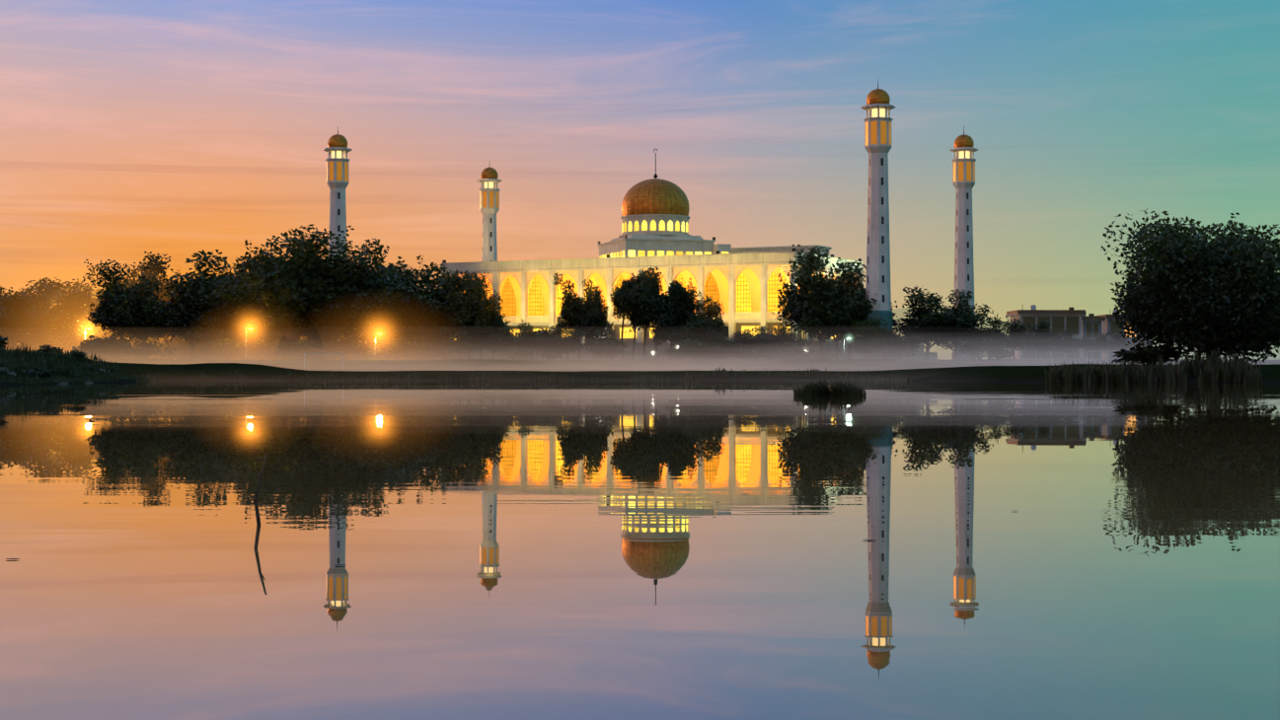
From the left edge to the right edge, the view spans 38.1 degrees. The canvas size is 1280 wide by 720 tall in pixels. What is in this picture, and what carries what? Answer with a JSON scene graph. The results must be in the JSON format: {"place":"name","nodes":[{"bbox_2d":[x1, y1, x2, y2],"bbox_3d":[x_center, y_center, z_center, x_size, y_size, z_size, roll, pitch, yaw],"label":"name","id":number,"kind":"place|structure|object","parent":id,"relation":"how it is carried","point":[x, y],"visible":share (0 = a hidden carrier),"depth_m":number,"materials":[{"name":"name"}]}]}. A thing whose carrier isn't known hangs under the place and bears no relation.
{"place":"outdoors","nodes":[
{"label":"outdoors","id":0,"kind":"place"},
{"bbox_2d":[150,365,932,380],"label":"bank","id":1,"kind":"structure","parent":0,"point":[567,376],"depth_m":213.87,"materials":[{"name":"brown soil"}]},
{"bbox_2d":[108,360,992,372],"bbox_3d":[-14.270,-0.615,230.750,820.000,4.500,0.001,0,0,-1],"label":"bank","id":2,"kind":"structure","parent":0,"point":[555,366],"depth_m":230.77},
{"bbox_2d":[0,380,1279,719],"bbox_3d":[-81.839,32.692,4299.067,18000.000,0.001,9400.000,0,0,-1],"label":"lake water","id":3,"kind":"structure","parent":0,"point":[878,551],"depth_m":8.63,"materials":[{"name":"blue liquid"}]},
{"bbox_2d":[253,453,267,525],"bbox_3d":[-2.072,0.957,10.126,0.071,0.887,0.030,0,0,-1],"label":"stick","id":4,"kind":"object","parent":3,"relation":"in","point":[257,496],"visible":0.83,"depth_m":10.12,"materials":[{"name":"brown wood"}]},
{"bbox_2d":[0,263,1279,385],"bbox_3d":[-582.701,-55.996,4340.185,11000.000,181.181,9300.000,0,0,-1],"label":"ground","id":5,"kind":"structure","parent":0,"point":[1013,372],"depth_m":226.85,"materials":[{"name":"green plant"}]},
{"bbox_2d":[0,287,22,347],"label":"broad tree","id":6,"kind":"object","parent":5,"relation":"on","point":[10,303],"depth_m":315.02,"materials":[{"name":"green plant"}]},
{"bbox_2d":[0,282,52,345],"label":"broad tree","id":7,"kind":"object","parent":5,"relation":"on","point":[15,323],"depth_m":315.76,"materials":[{"name":"green plant"}]},
{"bbox_2d":[0,277,78,345],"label":"broad tree","id":8,"kind":"object","parent":5,"relation":"on","point":[50,288],"depth_m":333.22,"materials":[{"name":"green plant"}]},
{"bbox_2d":[24,367,55,378],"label":"bush","id":9,"kind":"object","parent":5,"relation":"on","point":[39,372],"visible":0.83,"depth_m":148.96,"materials":[{"name":"green plant"}]},
{"bbox_2d":[17,287,94,347],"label":"broad tree","id":10,"kind":"object","parent":5,"relation":"on","point":[47,317],"depth_m":307.62,"materials":[{"name":"green plant"}]},
{"bbox_2d":[37,297,92,350],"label":"broad tree","id":11,"kind":"object","parent":5,"relation":"on","point":[69,318],"depth_m":308.93,"materials":[{"name":"green plant"}]},
{"bbox_2d":[0,343,149,383],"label":"grassy bank","id":12,"kind":"structure","parent":5,"relation":"on","point":[99,363],"depth_m":165.50,"materials":[{"name":"green plant"}]},
{"bbox_2d":[42,284,117,344],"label":"broad tree","id":13,"kind":"object","parent":5,"relation":"on","point":[83,303],"depth_m":310.26,"materials":[{"name":"green plant"}]},
{"bbox_2d":[56,291,111,342],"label":"broad tree","id":14,"kind":"object","parent":5,"relation":"on","point":[80,328],"depth_m":307.64,"materials":[{"name":"green plant"}]},
{"bbox_2d":[72,334,143,359],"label":"bush","id":15,"kind":"object","parent":5,"relation":"on","point":[101,348],"depth_m":293.62,"materials":[{"name":"green plant"}]},
{"bbox_2d":[82,258,155,359],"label":"broad tree","id":16,"kind":"object","parent":5,"relation":"on","point":[112,293],"visible":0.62,"depth_m":288.99,"materials":[{"name":"green plant"}]},
{"bbox_2d":[100,272,182,359],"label":"broad tree","id":17,"kind":"object","parent":5,"relation":"on","point":[152,309],"visible":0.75,"depth_m":289.12,"materials":[{"name":"green plant"}]},
{"bbox_2d":[111,251,184,358],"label":"broad tree","id":18,"kind":"object","parent":5,"relation":"on","point":[156,268],"depth_m":301.85,"materials":[{"name":"green plant"}]},
{"bbox_2d":[128,340,180,359],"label":"bush","id":19,"kind":"object","parent":5,"relation":"on","point":[153,347],"depth_m":297.70,"materials":[{"name":"green plant"}]},
{"bbox_2d":[133,281,190,359],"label":"broad tree","id":20,"kind":"object","parent":5,"relation":"on","point":[162,336],"visible":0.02,"depth_m":298.48,"materials":[{"name":"green plant"}]},
{"bbox_2d":[161,338,210,360],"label":"bush","id":21,"kind":"object","parent":5,"relation":"on","point":[173,341],"depth_m":304.84,"materials":[{"name":"green plant"}]},
{"bbox_2d":[158,275,233,360],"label":"broad tree","id":22,"kind":"object","parent":5,"relation":"on","point":[198,322],"visible":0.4,"depth_m":292.10,"materials":[{"name":"green plant"}]},
{"bbox_2d":[154,249,252,359],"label":"broad tree","id":23,"kind":"object","parent":5,"relation":"on","point":[188,282],"visible":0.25,"depth_m":295.64,"materials":[{"name":"green plant"}]},
{"bbox_2d":[174,263,253,359],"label":"broad tree","id":24,"kind":"object","parent":5,"relation":"on","point":[226,274],"depth_m":308.58,"materials":[{"name":"green plant"}]},
{"bbox_2d":[200,337,259,359],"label":"bush","id":25,"kind":"object","parent":5,"relation":"on","point":[232,345],"depth_m":285.75,"materials":[{"name":"green plant"}]},
{"bbox_2d":[202,263,270,359],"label":"broad tree","id":26,"kind":"object","parent":5,"relation":"on","point":[224,330],"visible":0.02,"depth_m":297.15,"materials":[{"name":"green plant"}]},
{"bbox_2d":[206,239,300,359],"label":"broad tree","id":27,"kind":"object","parent":5,"relation":"on","point":[232,296],"visible":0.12,"depth_m":289.18,"materials":[{"name":"green plant"}]},
{"bbox_2d":[226,340,287,359],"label":"bush","id":28,"kind":"object","parent":5,"relation":"on","point":[261,351],"depth_m":287.93,"materials":[{"name":"green plant"}]},
{"bbox_2d":[247,329,304,343],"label":"broad tree","id":29,"kind":"object","parent":5,"relation":"on","point":[278,338],"depth_m":302.75,"materials":[{"name":"green plant"}]},
{"bbox_2d":[262,340,295,359],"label":"bush","id":30,"kind":"object","parent":5,"relation":"on","point":[277,349],"depth_m":288.79,"materials":[{"name":"green plant"}]},
{"bbox_2d":[218,225,356,359],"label":"broad tree","id":31,"kind":"object","parent":5,"relation":"on","point":[289,305],"visible":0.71,"depth_m":288.82,"materials":[{"name":"green plant"}]},
{"bbox_2d":[276,244,354,357],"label":"broad tree","id":32,"kind":"object","parent":5,"relation":"on","point":[338,303],"visible":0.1,"depth_m":290.07,"materials":[{"name":"green plant"}]},
{"bbox_2d":[287,340,344,359],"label":"bush","id":33,"kind":"object","parent":5,"relation":"on","point":[303,346],"depth_m":288.09,"materials":[{"name":"green plant"}]},
{"bbox_2d":[293,263,352,343],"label":"broad tree","id":34,"kind":"object","parent":5,"relation":"on","point":[319,338],"depth_m":304.28,"materials":[{"name":"green plant"}]},
{"bbox_2d":[297,249,369,359],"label":"broad tree","id":35,"kind":"object","parent":5,"relation":"on","point":[319,321],"depth_m":294.00,"materials":[{"name":"green plant"}]},
{"bbox_2d":[323,129,352,264],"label":"minaret","id":36,"kind":"object","parent":5,"relation":"on","point":[337,173],"visible":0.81,"depth_m":350.78,"materials":[{"name":"white"}]},
{"bbox_2d":[292,240,424,360],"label":"broad tree","id":37,"kind":"object","parent":5,"relation":"on","point":[364,306],"visible":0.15,"depth_m":292.57,"materials":[{"name":"green plant"}]},
{"bbox_2d":[357,342,394,360],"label":"bush","id":38,"kind":"object","parent":5,"relation":"on","point":[378,347],"depth_m":286.38,"materials":[{"name":"green plant"}]},
{"bbox_2d":[339,237,423,342],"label":"broad tree","id":39,"kind":"object","parent":5,"relation":"on","point":[374,253],"visible":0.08,"depth_m":301.24,"materials":[{"name":"green plant"}]},
{"bbox_2d":[364,262,417,340],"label":"broad tree","id":40,"kind":"object","parent":5,"relation":"on","point":[402,318],"depth_m":297.30,"materials":[{"name":"green plant"}]},
{"bbox_2d":[381,337,421,359],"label":"bush","id":41,"kind":"object","parent":5,"relation":"on","point":[399,344],"depth_m":290.67,"materials":[{"name":"green plant"}]},
{"bbox_2d":[387,256,459,359],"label":"broad tree","id":42,"kind":"object","parent":5,"relation":"on","point":[421,326],"visible":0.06,"depth_m":301.23,"materials":[{"name":"green plant"}]},
{"bbox_2d":[405,326,449,350],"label":"broad tree","id":43,"kind":"object","parent":5,"relation":"on","point":[434,338],"depth_m":293.85,"materials":[{"name":"green plant"}]},
{"bbox_2d":[409,343,447,359],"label":"bush","id":44,"kind":"object","parent":5,"relation":"on","point":[431,351],"depth_m":288.36,"materials":[{"name":"green plant"}]},
{"bbox_2d":[406,255,484,359],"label":"broad tree","id":45,"kind":"object","parent":5,"relation":"on","point":[429,284],"visible":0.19,"depth_m":302.12,"materials":[{"name":"green plant"}]},
{"bbox_2d":[440,331,485,359],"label":"broad tree","id":46,"kind":"object","parent":5,"relation":"on","point":[451,344],"depth_m":290.94,"materials":[{"name":"green plant"}]},
{"bbox_2d":[440,271,495,359],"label":"broad tree","id":47,"kind":"object","parent":5,"relation":"on","point":[465,306],"visible":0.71,"depth_m":298.16,"materials":[{"name":"green plant"}]},
{"bbox_2d":[477,167,501,261],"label":"minaret","id":48,"kind":"object","parent":5,"relation":"on","point":[489,200],"visible":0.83,"depth_m":407.27,"materials":[{"name":"white"}]},
{"bbox_2d":[473,291,509,359],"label":"broad tree","id":49,"kind":"object","parent":5,"relation":"on","point":[495,323],"visible":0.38,"depth_m":296.75,"materials":[{"name":"green plant"}]},
{"bbox_2d":[473,319,511,354],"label":"broad tree","id":50,"kind":"object","parent":5,"relation":"on","point":[485,340],"depth_m":296.56,"materials":[{"name":"green plant"}]},
{"bbox_2d":[484,325,527,360],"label":"broad tree","id":51,"kind":"object","parent":5,"relation":"on","point":[507,337],"depth_m":291.62,"materials":[{"name":"green plant"}]},
{"bbox_2d":[496,345,533,360],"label":"bush","id":52,"kind":"object","parent":5,"relation":"on","point":[517,351],"depth_m":288.28,"materials":[{"name":"green plant"}]},
{"bbox_2d":[140,364,914,380],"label":"shore reeds","id":53,"kind":"object","parent":5,"relation":"on","point":[716,374],"depth_m":224.03,"materials":[{"name":"plant"}]},
{"bbox_2d":[510,319,556,360],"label":"broad tree","id":54,"kind":"object","parent":5,"relation":"on","point":[533,336],"depth_m":290.33,"materials":[{"name":"green plant"}]},
{"bbox_2d":[547,327,589,360],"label":"broad tree","id":55,"kind":"object","parent":5,"relation":"on","point":[574,335],"depth_m":289.90,"materials":[{"name":"green plant"}]},
{"bbox_2d":[552,272,605,360],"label":"broad tree","id":56,"kind":"object","parent":5,"relation":"on","point":[571,309],"visible":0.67,"depth_m":302.34,"materials":[{"name":"green plant"}]},
{"bbox_2d":[575,277,614,358],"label":"broad tree","id":57,"kind":"object","parent":5,"relation":"on","point":[597,314],"visible":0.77,"depth_m":298.84,"materials":[{"name":"green plant"}]},
{"bbox_2d":[585,338,624,360],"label":"bush","id":58,"kind":"object","parent":5,"relation":"on","point":[614,351],"depth_m":288.79,"materials":[{"name":"green plant"}]},
{"bbox_2d":[582,327,628,359],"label":"broad tree","id":59,"kind":"object","parent":5,"relation":"on","point":[606,333],"depth_m":292.76,"materials":[{"name":"green plant"}]},
{"bbox_2d":[609,272,643,359],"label":"tall tree","id":60,"kind":"object","parent":5,"relation":"on","point":[629,284],"visible":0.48,"depth_m":300.07,"materials":[{"name":"green plant"}]},
{"bbox_2d":[611,283,654,359],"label":"tall tree","id":61,"kind":"object","parent":5,"relation":"on","point":[638,297],"visible":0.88,"depth_m":295.94,"materials":[{"name":"green plant"}]},
{"bbox_2d":[634,270,670,359],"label":"tall tree","id":62,"kind":"object","parent":5,"relation":"on","point":[638,280],"visible":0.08,"depth_m":301.44,"materials":[{"name":"green plant"}]},
{"bbox_2d":[623,266,686,359],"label":"broad tree","id":63,"kind":"object","parent":5,"relation":"on","point":[660,320],"visible":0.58,"depth_m":297.00,"materials":[{"name":"green plant"}]},
{"bbox_2d":[658,280,695,359],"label":"tall tree","id":64,"kind":"object","parent":5,"relation":"on","point":[676,292],"visible":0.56,"depth_m":298.80,"materials":[{"name":"green plant"}]},
{"bbox_2d":[435,244,937,360],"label":"mosque","id":65,"kind":"structure","parent":5,"relation":"on","point":[743,285],"depth_m":335.51,"materials":[{"name":"paint"}]},
{"bbox_2d":[597,149,731,257],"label":"dome","id":66,"kind":"structure","parent":65,"relation":"on","point":[655,217],"depth_m":346.38,"materials":[{"name":"gold metal"}]},
{"bbox_2d":[676,278,708,359],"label":"broad tree","id":67,"kind":"object","parent":5,"relation":"on","point":[691,295],"visible":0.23,"depth_m":299.38,"materials":[{"name":"green plant"}]},
{"bbox_2d":[667,317,725,351],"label":"broad tree","id":68,"kind":"object","parent":5,"relation":"on","point":[702,335],"visible":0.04,"depth_m":290.08,"materials":[{"name":"green plant"}]},
{"bbox_2d":[675,338,724,359],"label":"bush","id":69,"kind":"object","parent":5,"relation":"on","point":[690,346],"depth_m":285.84,"materials":[{"name":"green plant"}]},
{"bbox_2d":[682,292,726,338],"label":"broad tree","id":70,"kind":"object","parent":5,"relation":"on","point":[710,311],"visible":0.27,"depth_m":297.74,"materials":[{"name":"green plant"}]},
{"bbox_2d":[699,345,727,360],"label":"bush","id":71,"kind":"object","parent":5,"relation":"on","point":[715,351],"depth_m":286.45,"materials":[{"name":"green plant"}]},
{"bbox_2d":[711,335,743,360],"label":"broad tree","id":72,"kind":"object","parent":5,"relation":"on","point":[725,342],"depth_m":287.90,"materials":[{"name":"green plant"}]},
{"bbox_2d":[730,328,761,352],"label":"broad tree","id":73,"kind":"object","parent":5,"relation":"on","point":[742,337],"depth_m":292.60,"materials":[{"name":"green plant"}]},
{"bbox_2d":[751,346,781,360],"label":"bush","id":74,"kind":"object","parent":5,"relation":"on","point":[769,352],"depth_m":288.84,"materials":[{"name":"green plant"}]},
{"bbox_2d":[752,322,803,360],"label":"broad tree","id":75,"kind":"object","parent":5,"relation":"on","point":[770,341],"depth_m":289.72,"materials":[{"name":"green plant"}]},
{"bbox_2d":[776,341,814,360],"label":"bush","id":76,"kind":"object","parent":5,"relation":"on","point":[800,351],"depth_m":290.96,"materials":[{"name":"green plant"}]},
{"bbox_2d":[771,244,865,359],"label":"broad tree","id":77,"kind":"object","parent":5,"relation":"on","point":[810,263],"visible":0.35,"depth_m":298.78,"materials":[{"name":"green plant"}]},
{"bbox_2d":[789,269,879,359],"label":"broad tree","id":78,"kind":"object","parent":5,"relation":"on","point":[845,315],"visible":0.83,"depth_m":293.79,"materials":[{"name":"green plant"}]},
{"bbox_2d":[810,257,898,359],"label":"broad tree","id":79,"kind":"object","parent":5,"relation":"on","point":[857,269],"visible":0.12,"depth_m":303.54,"materials":[{"name":"green plant"}]},
{"bbox_2d":[836,316,895,359],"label":"broad tree","id":80,"kind":"object","parent":5,"relation":"on","point":[866,334],"visible":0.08,"depth_m":290.60,"materials":[{"name":"green plant"}]},
{"bbox_2d":[860,82,895,359],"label":"minaret","id":81,"kind":"object","parent":5,"relation":"on","point":[877,133],"visible":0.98,"depth_m":294.49,"materials":[{"name":"white"}]},
{"bbox_2d":[860,327,909,359],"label":"broad tree","id":82,"kind":"object","parent":5,"relation":"on","point":[890,342],"depth_m":288.89,"materials":[{"name":"green plant"}]},
{"bbox_2d":[875,342,919,359],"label":"bush","id":83,"kind":"object","parent":5,"relation":"on","point":[889,350],"depth_m":290.27,"materials":[{"name":"green plant"}]},
{"bbox_2d":[879,326,925,359],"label":"broad tree","id":84,"kind":"object","parent":5,"relation":"on","point":[913,341],"depth_m":291.70,"materials":[{"name":"green plant"}]},
{"bbox_2d":[892,285,972,359],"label":"broad tree","id":85,"kind":"object","parent":5,"relation":"on","point":[923,319],"visible":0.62,"depth_m":298.87,"materials":[{"name":"green plant"}]},
{"bbox_2d":[923,289,993,360],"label":"broad tree","id":86,"kind":"object","parent":5,"relation":"on","point":[970,319],"visible":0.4,"depth_m":303.08,"materials":[{"name":"green plant"}]},
{"bbox_2d":[949,125,978,360],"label":"minaret","id":87,"kind":"object","parent":5,"relation":"on","point":[963,172],"visible":0.83,"depth_m":351.01,"materials":[{"name":"white"}]},
{"bbox_2d":[958,338,998,359],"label":"bush","id":88,"kind":"object","parent":5,"relation":"on","point":[973,345],"depth_m":288.12,"materials":[{"name":"green plant"}]},
{"bbox_2d":[965,313,1008,359],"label":"broad tree","id":89,"kind":"object","parent":5,"relation":"on","point":[995,334],"visible":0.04,"depth_m":300.49,"materials":[{"name":"green plant"}]},
{"bbox_2d":[984,344,1013,360],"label":"bush","id":90,"kind":"object","parent":5,"relation":"on","point":[1002,349],"depth_m":287.01,"materials":[{"name":"green plant"}]},
{"bbox_2d":[991,315,1031,359],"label":"broad tree","id":91,"kind":"object","parent":5,"relation":"on","point":[1016,329],"visible":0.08,"depth_m":305.89,"materials":[{"name":"green plant"}]},
{"bbox_2d":[792,348,1263,395],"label":"reeds","id":92,"kind":"object","parent":5,"relation":"on","point":[1213,369],"visible":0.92,"depth_m":169.64,"materials":[{"name":"plant"}]},
{"bbox_2d":[1020,320,1063,359],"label":"broad tree","id":93,"kind":"object","parent":5,"relation":"on","point":[1042,328],"visible":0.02,"depth_m":300.31,"materials":[{"name":"green plant"}]},
{"bbox_2d":[1006,304,1085,359],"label":"house","id":94,"kind":"structure","parent":5,"relation":"on","point":[1061,321],"depth_m":373.76,"materials":[{"name":"grey concrete"}]},
{"bbox_2d":[1055,329,1089,359],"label":"broad tree","id":95,"kind":"object","parent":5,"relation":"on","point":[1066,334],"depth_m":300.49,"materials":[{"name":"green plant"}]},
{"bbox_2d":[1081,311,1105,360],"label":"house","id":96,"kind":"structure","parent":5,"relation":"on","point":[1091,324],"depth_m":381.94,"materials":[{"name":"grey wood"}]},
{"bbox_2d":[1078,330,1114,360],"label":"broad tree","id":97,"kind":"object","parent":5,"relation":"on","point":[1101,346],"depth_m":297.07,"materials":[{"name":"green plant"}]},
{"bbox_2d":[1105,330,1133,359],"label":"broad tree","id":98,"kind":"object","parent":5,"relation":"on","point":[1117,339],"depth_m":300.87,"materials":[{"name":"green plant"}]},
{"bbox_2d":[1094,309,1152,360],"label":"house","id":99,"kind":"structure","parent":5,"relation":"on","point":[1108,324],"depth_m":390.11,"materials":[{"name":"grey wood"}]},
{"bbox_2d":[1111,341,1195,365],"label":"bush","id":100,"kind":"object","parent":5,"relation":"on","point":[1143,354],"visible":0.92,"depth_m":187.72,"materials":[{"name":"green plant"}]},
{"bbox_2d":[1100,208,1279,364],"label":"tree","id":101,"kind":"object","parent":5,"relation":"on","point":[1190,292],"visible":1,"depth_m":180.22,"materials":[{"name":"green plant"}]},
{"bbox_2d":[0,0,1279,322],"label":"sky","id":102,"kind":"structure","parent":0,"point":[178,129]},
{"bbox_2d":[4,331,1277,372],"bbox_3d":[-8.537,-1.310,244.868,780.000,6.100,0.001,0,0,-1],"label":"mist","id":103,"kind":"structure","parent":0,"point":[881,363],"depth_m":244.86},
{"bbox_2d":[2,326,1279,371],"bbox_3d":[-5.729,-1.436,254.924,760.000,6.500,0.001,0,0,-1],"label":"mist","id":104,"kind":"structure","parent":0,"point":[635,357],"depth_m":255.05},
{"bbox_2d":[7,336,1279,360],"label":"mist","id":105,"kind":"structure","parent":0,"point":[684,350],"depth_m":287.37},
{"bbox_2d":[11,332,1279,363],"bbox_3d":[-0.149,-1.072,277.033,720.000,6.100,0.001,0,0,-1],"label":"mist","id":106,"kind":"structure","parent":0,"point":[626,351],"depth_m":277.06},
{"bbox_2d":[40,337,1277,372],"bbox_3d":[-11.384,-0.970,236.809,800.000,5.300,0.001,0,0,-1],"label":"mist","id":107,"kind":"structure","parent":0,"point":[651,358],"depth_m":237.04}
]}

